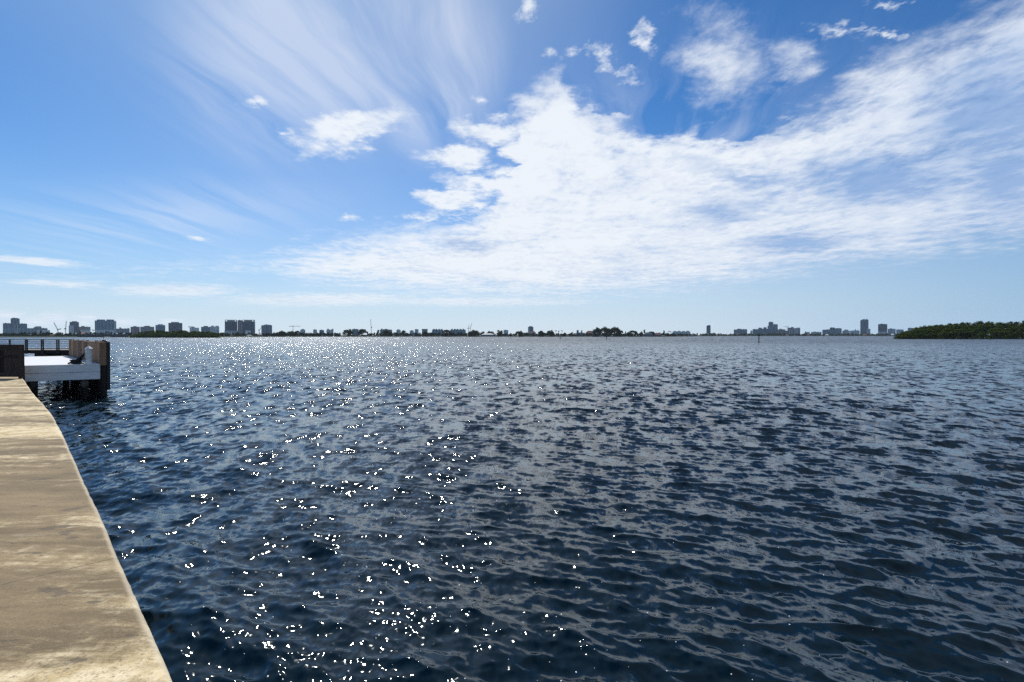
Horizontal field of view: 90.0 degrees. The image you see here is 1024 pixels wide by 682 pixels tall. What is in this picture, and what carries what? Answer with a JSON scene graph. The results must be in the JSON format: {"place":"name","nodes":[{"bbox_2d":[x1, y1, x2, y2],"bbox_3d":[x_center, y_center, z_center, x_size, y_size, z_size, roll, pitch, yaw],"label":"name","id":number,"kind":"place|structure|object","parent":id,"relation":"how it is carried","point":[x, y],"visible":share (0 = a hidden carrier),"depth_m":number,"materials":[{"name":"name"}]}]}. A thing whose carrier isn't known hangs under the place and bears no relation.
{"place":"outdoors","nodes":[
{"label":"outdoors","id":0,"kind":"place"},
{"bbox_2d":[128,337,221,337],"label":"island ground","id":1,"kind":"structure","parent":0,"point":[167,337],"depth_m":563.04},
{"bbox_2d":[0,336,679,336],"bbox_3d":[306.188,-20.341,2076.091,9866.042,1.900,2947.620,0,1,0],"label":"shore","id":2,"kind":"structure","parent":0,"point":[373,336],"depth_m":980.27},
{"bbox_2d":[3,318,33,333],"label":"tower block","id":3,"kind":"structure","parent":2,"relation":"on","point":[15,326],"depth_m":1746.45,"materials":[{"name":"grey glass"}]},
{"bbox_2d":[33,326,49,335],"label":"tower block","id":4,"kind":"structure","parent":2,"relation":"on","point":[37,329],"depth_m":1597.31,"materials":[{"name":"grey concrete"}]},
{"bbox_2d":[69,321,78,333],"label":"tower block","id":5,"kind":"structure","parent":2,"relation":"on","point":[73,326],"depth_m":1800.73,"materials":[{"name":"paint"}]},
{"bbox_2d":[79,326,90,332],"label":"tower block","id":6,"kind":"structure","parent":2,"relation":"on","point":[84,329],"depth_m":1759.39,"materials":[{"name":"concrete"}]},
{"bbox_2d":[78,335,102,336],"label":"quay wall","id":7,"kind":"structure","parent":2,"relation":"on","point":[90,335],"depth_m":724.86,"materials":[{"name":"grey concrete"}]},
{"bbox_2d":[95,319,115,334],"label":"tower block","id":8,"kind":"structure","parent":2,"relation":"on","point":[101,326],"depth_m":1645.21,"materials":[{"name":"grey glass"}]},
{"bbox_2d":[116,327,129,332],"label":"tower block","id":9,"kind":"structure","parent":2,"relation":"on","point":[124,330],"depth_m":1549.32,"materials":[{"name":"grey concrete"}]},
{"bbox_2d":[130,326,139,334],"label":"tower block","id":10,"kind":"structure","parent":2,"relation":"on","point":[134,329],"depth_m":1649.30,"materials":[{"name":"concrete"}]},
{"bbox_2d":[140,326,153,333],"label":"tower block","id":11,"kind":"structure","parent":2,"relation":"on","point":[145,328],"depth_m":1649.42,"materials":[{"name":"grey concrete"}]},
{"bbox_2d":[155,324,164,330],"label":"tower block","id":12,"kind":"structure","parent":2,"relation":"on","point":[160,327],"depth_m":1698.76,"materials":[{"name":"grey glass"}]},
{"bbox_2d":[168,322,181,331],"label":"tower block","id":13,"kind":"structure","parent":2,"relation":"on","point":[175,326],"depth_m":1748.79,"materials":[{"name":"grey concrete"}]},
{"bbox_2d":[190,326,198,331],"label":"tower block","id":14,"kind":"structure","parent":2,"relation":"on","point":[192,328],"depth_m":1700.09,"materials":[{"name":"paint"}]},
{"bbox_2d":[201,326,218,332],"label":"tower block","id":15,"kind":"structure","parent":2,"relation":"on","point":[213,329],"depth_m":1651.88,"materials":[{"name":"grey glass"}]},
{"bbox_2d":[224,320,237,333],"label":"tower block","id":16,"kind":"structure","parent":2,"relation":"on","point":[230,326],"depth_m":1598.86,"materials":[{"name":"white paint"}]},
{"bbox_2d":[238,320,254,334],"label":"tower block","id":17,"kind":"structure","parent":2,"relation":"on","point":[245,326],"depth_m":1595.12,"materials":[{"name":"concrete"}]},
{"bbox_2d":[261,324,271,333],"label":"tower block","id":18,"kind":"structure","parent":2,"relation":"on","point":[266,328],"depth_m":1499.29,"materials":[{"name":"grey concrete"}]},
{"bbox_2d":[342,329,353,335],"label":"domed tree","id":19,"kind":"object","parent":2,"relation":"on","point":[348,332],"visible":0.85,"depth_m":994.96,"materials":[{"name":"green plant"}]},
{"bbox_2d":[352,329,358,335],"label":"tower block","id":20,"kind":"structure","parent":2,"relation":"on","point":[356,331],"depth_m":1500.00,"materials":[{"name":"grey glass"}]},
{"bbox_2d":[358,329,367,335],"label":"domed tree","id":21,"kind":"object","parent":2,"relation":"on","point":[361,331],"visible":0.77,"depth_m":996.03,"materials":[{"name":"green plant"}]},
{"bbox_2d":[381,330,392,335],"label":"domed tree","id":22,"kind":"object","parent":2,"relation":"on","point":[386,331],"visible":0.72,"depth_m":1001.17,"materials":[{"name":"green plant"}]},
{"bbox_2d":[432,329,442,334],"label":"tower block","id":23,"kind":"structure","parent":2,"relation":"on","point":[437,331],"depth_m":1699.63,"materials":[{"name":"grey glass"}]},
{"bbox_2d":[0,334,890,335],"bbox_3d":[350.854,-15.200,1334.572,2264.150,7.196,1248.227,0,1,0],"label":"undergrowth","id":24,"kind":"object","parent":2,"relation":"on","point":[419,335],"visible":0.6,"depth_m":1003.47,"materials":[{"name":"green plant"}]},
{"bbox_2d":[442,330,451,335],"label":"domed tree","id":25,"kind":"object","parent":2,"relation":"on","point":[449,332],"visible":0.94,"depth_m":1005.85,"materials":[{"name":"green plant"}]},
{"bbox_2d":[450,329,465,333],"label":"tower block","id":26,"kind":"structure","parent":2,"relation":"on","point":[458,331],"depth_m":1700.33,"materials":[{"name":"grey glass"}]},
{"bbox_2d":[468,330,479,336],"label":"domed tree","id":27,"kind":"object","parent":2,"relation":"on","point":[472,333],"visible":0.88,"depth_m":1005.92,"materials":[{"name":"green plant"}]},
{"bbox_2d":[481,333,494,335],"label":"house","id":28,"kind":"structure","parent":2,"relation":"on","point":[487,334],"depth_m":1025.10,"materials":[{"name":"grey concrete"}]},
{"bbox_2d":[515,331,523,336],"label":"domed tree","id":29,"kind":"object","parent":2,"relation":"on","point":[520,332],"visible":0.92,"depth_m":1006.35,"materials":[{"name":"green plant"}]},
{"bbox_2d":[536,330,543,336],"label":"domed tree","id":30,"kind":"object","parent":2,"relation":"on","point":[541,333],"visible":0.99,"depth_m":1001.47,"materials":[{"name":"green plant"}]},
{"bbox_2d":[546,330,554,336],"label":"domed tree","id":31,"kind":"object","parent":2,"relation":"on","point":[550,332],"visible":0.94,"depth_m":1001.91,"materials":[{"name":"green plant"}]},
{"bbox_2d":[574,330,583,335],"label":"house","id":32,"kind":"structure","parent":2,"relation":"on","point":[578,333],"depth_m":1029.75,"materials":[{"name":"grey concrete"}]},
{"bbox_2d":[592,327,600,336],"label":"banyan tree","id":33,"kind":"object","parent":2,"relation":"on","point":[595,331],"visible":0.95,"depth_m":1002.29,"materials":[{"name":"green plant"}]},
{"bbox_2d":[598,327,611,336],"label":"banyan tree","id":34,"kind":"object","parent":2,"relation":"on","point":[606,331],"visible":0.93,"depth_m":993.48,"materials":[{"name":"green plant"}]},
{"bbox_2d":[610,326,621,336],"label":"banyan tree","id":35,"kind":"object","parent":2,"relation":"on","point":[614,329],"visible":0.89,"depth_m":1001.69,"materials":[{"name":"green plant"}]},
{"bbox_2d":[627,330,638,336],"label":"domed tree","id":36,"kind":"object","parent":2,"relation":"on","point":[631,333],"visible":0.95,"depth_m":999.89,"materials":[{"name":"green plant"}]},
{"bbox_2d":[672,331,689,334],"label":"tower block","id":37,"kind":"structure","parent":2,"relation":"on","point":[682,332],"depth_m":2299.13,"materials":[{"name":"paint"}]},
{"bbox_2d":[705,325,713,334],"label":"tower block","id":38,"kind":"structure","parent":2,"relation":"on","point":[708,329],"depth_m":2399.24,"materials":[{"name":"grey concrete"}]},
{"bbox_2d":[734,329,746,334],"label":"tower block","id":39,"kind":"structure","parent":2,"relation":"on","point":[740,331],"depth_m":2501.09,"materials":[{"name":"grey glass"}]},
{"bbox_2d":[752,327,767,335],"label":"tower block","id":40,"kind":"structure","parent":2,"relation":"on","point":[764,330],"depth_m":2450.09,"materials":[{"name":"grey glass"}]},
{"bbox_2d":[768,322,777,333],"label":"tower block","id":41,"kind":"structure","parent":2,"relation":"on","point":[772,328],"depth_m":2497.60,"materials":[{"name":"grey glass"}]},
{"bbox_2d":[778,329,787,334],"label":"tower block","id":42,"kind":"structure","parent":2,"relation":"on","point":[782,331],"depth_m":2450.13,"materials":[{"name":"concrete"}]},
{"bbox_2d":[788,327,793,333],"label":"tower block","id":43,"kind":"structure","parent":2,"relation":"on","point":[791,330],"depth_m":2499.13,"materials":[{"name":"grey concrete"}]},
{"bbox_2d":[794,328,799,334],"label":"tower block","id":44,"kind":"structure","parent":2,"relation":"on","point":[797,330],"depth_m":2501.27,"materials":[{"name":"paint"}]},
{"bbox_2d":[822,327,841,334],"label":"tower block","id":45,"kind":"structure","parent":2,"relation":"on","point":[834,331],"depth_m":2503.19,"materials":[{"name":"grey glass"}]},
{"bbox_2d":[850,329,859,334],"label":"tower block","id":46,"kind":"structure","parent":2,"relation":"on","point":[855,331],"depth_m":2500.90,"materials":[{"name":"paint"}]},
{"bbox_2d":[860,319,869,335],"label":"tower block","id":47,"kind":"structure","parent":2,"relation":"on","point":[864,324],"depth_m":2501.87,"materials":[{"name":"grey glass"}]},
{"bbox_2d":[878,324,886,333],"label":"tower block","id":48,"kind":"structure","parent":2,"relation":"on","point":[882,328],"depth_m":2499.26,"materials":[{"name":"paint"}]},
{"bbox_2d":[888,328,895,333],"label":"tower block","id":49,"kind":"structure","parent":2,"relation":"on","point":[891,331],"depth_m":2498.24,"materials":[{"name":"paint"}]},
{"bbox_2d":[0,336,1023,681],"bbox_3d":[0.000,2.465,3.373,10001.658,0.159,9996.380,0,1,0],"label":"water","id":50,"kind":"structure","parent":0,"point":[780,508],"depth_m":7.59,"materials":[{"name":"blue liquid"}]},
{"bbox_2d":[0,339,74,355],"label":"railed dock","id":51,"kind":"object","parent":50,"relation":"in","point":[56,351],"visible":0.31,"depth_m":39.92,"materials":[{"name":"metal"}]},
{"bbox_2d":[23,356,99,397],"bbox_3d":[-22.027,2.667,24.483,12.190,3.535,2.227,1,1,44],"label":"dock","id":52,"kind":"object","parent":50,"relation":"in","point":[46,368],"visible":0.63,"depth_m":20.62,"materials":[{"name":"white paint"}]},
{"bbox_2d":[68,353,84,363],"bbox_3d":[-17.757,0.713,20.852,0.569,0.449,0.363,0,1,0],"label":"mooring rope","id":53,"kind":"object","parent":52,"relation":"on","point":[77,360],"visible":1,"depth_m":20.79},
{"bbox_2d":[84,346,93,363],"bbox_3d":[-17.363,0.570,21.003,0.300,0.735,0.285,0,1,0],"label":"mooring pile","id":54,"kind":"object","parent":52,"relation":"on","point":[88,355],"visible":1,"depth_m":20.91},
{"bbox_2d":[69,340,109,395],"bbox_3d":[-20.978,2.192,25.224,11.658,4.470,0.352,1,1,44],"label":"timber screen","id":55,"kind":"object","parent":52,"relation":"attached to","point":[101,357],"visible":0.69,"depth_m":21.48,"materials":[{"name":"brown wood"}]},
{"bbox_2d":[0,377,171,681],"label":"seawall","id":56,"kind":"object","parent":50,"relation":"in","point":[70,610],"visible":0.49,"depth_m":3.41,"materials":[{"name":"concrete"}]},
{"bbox_2d":[0,344,24,377],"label":"timber fence","id":57,"kind":"object","parent":56,"relation":"on","point":[12,362],"visible":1,"depth_m":19.08,"materials":[{"name":"brown wood"}]},
{"bbox_2d":[110,335,127,336],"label":"quay wall","id":58,"kind":"structure","parent":50,"relation":"in","point":[118,335],"depth_m":724.84,"materials":[{"name":"grey concrete"}]},
{"bbox_2d":[0,0,1023,335],"label":"sky","id":59,"kind":"structure","parent":0,"point":[568,166],"materials":[{"name":"blue"}]},
{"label":"island ground","id":60,"kind":"structure","parent":0,"visible":0},
{"bbox_2d":[892,335,905,338],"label":"mangrove tree","id":61,"kind":"object","parent":60,"relation":"on","point":[900,337],"visible":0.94,"depth_m":354.76,"materials":[{"name":"green plant"}]},
{"bbox_2d":[921,332,929,338],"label":"mangrove tree","id":62,"kind":"object","parent":60,"relation":"on","point":[925,336],"visible":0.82,"depth_m":355.40,"materials":[{"name":"green plant"}]},
{"bbox_2d":[927,333,939,338],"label":"mangrove tree","id":63,"kind":"object","parent":60,"relation":"on","point":[931,335],"visible":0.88,"depth_m":354.22,"materials":[{"name":"green plant"}]},
{"bbox_2d":[936,331,947,338],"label":"mangrove tree","id":64,"kind":"object","parent":60,"relation":"on","point":[942,333],"visible":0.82,"depth_m":355.60,"materials":[{"name":"green plant"}]},
{"bbox_2d":[941,332,953,338],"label":"mangrove tree","id":65,"kind":"object","parent":60,"relation":"on","point":[947,335],"visible":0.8,"depth_m":354.12,"materials":[{"name":"green plant"}]},
{"bbox_2d":[949,331,957,338],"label":"mangrove tree","id":66,"kind":"object","parent":60,"relation":"on","point":[954,333],"visible":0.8,"depth_m":354.49,"materials":[{"name":"green plant"}]},
{"bbox_2d":[957,331,966,338],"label":"mangrove tree","id":67,"kind":"object","parent":60,"relation":"on","point":[960,333],"visible":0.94,"depth_m":354.61,"materials":[{"name":"green plant"}]},
{"bbox_2d":[957,331,971,338],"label":"mangrove tree","id":68,"kind":"object","parent":60,"relation":"on","point":[969,334],"visible":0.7,"depth_m":354.40,"materials":[{"name":"green plant"}]},
{"bbox_2d":[967,331,975,338],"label":"mangrove tree","id":69,"kind":"object","parent":60,"relation":"on","point":[973,334],"visible":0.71,"depth_m":355.23,"materials":[{"name":"green plant"}]},
{"bbox_2d":[973,328,983,338],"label":"mangrove tree","id":70,"kind":"object","parent":60,"relation":"on","point":[976,332],"visible":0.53,"depth_m":368.36,"materials":[{"name":"green plant"}]},
{"bbox_2d":[977,331,987,338],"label":"mangrove tree","id":71,"kind":"object","parent":60,"relation":"on","point":[980,334],"visible":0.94,"depth_m":355.69,"materials":[{"name":"green plant"}]},
{"bbox_2d":[977,327,989,337],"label":"mangrove tree","id":72,"kind":"object","parent":60,"relation":"on","point":[983,329],"visible":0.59,"depth_m":367.56,"materials":[{"name":"green plant"}]},
{"bbox_2d":[985,330,994,338],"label":"mangrove tree","id":73,"kind":"object","parent":60,"relation":"on","point":[993,333],"visible":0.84,"depth_m":355.16,"materials":[{"name":"green plant"}]},
{"bbox_2d":[990,331,1000,338],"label":"mangrove tree","id":74,"kind":"object","parent":60,"relation":"on","point":[995,334],"visible":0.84,"depth_m":355.50,"materials":[{"name":"green plant"}]},
{"bbox_2d":[997,330,1008,338],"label":"mangrove tree","id":75,"kind":"object","parent":60,"relation":"on","point":[1002,333],"visible":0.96,"depth_m":355.01,"materials":[{"name":"green plant"}]},
{"bbox_2d":[1004,331,1016,338],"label":"mangrove tree","id":76,"kind":"object","parent":60,"relation":"on","point":[1010,334],"visible":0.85,"depth_m":355.11,"materials":[{"name":"green plant"}]},
{"bbox_2d":[1009,328,1019,337],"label":"mangrove tree","id":77,"kind":"object","parent":60,"relation":"on","point":[1013,329],"visible":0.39,"depth_m":367.84,"materials":[{"name":"green plant"}]},
{"bbox_2d":[1012,330,1023,338],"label":"mangrove tree","id":78,"kind":"object","parent":60,"relation":"on","point":[1018,332],"visible":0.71,"depth_m":355.77,"materials":[{"name":"green plant"}]}
]}

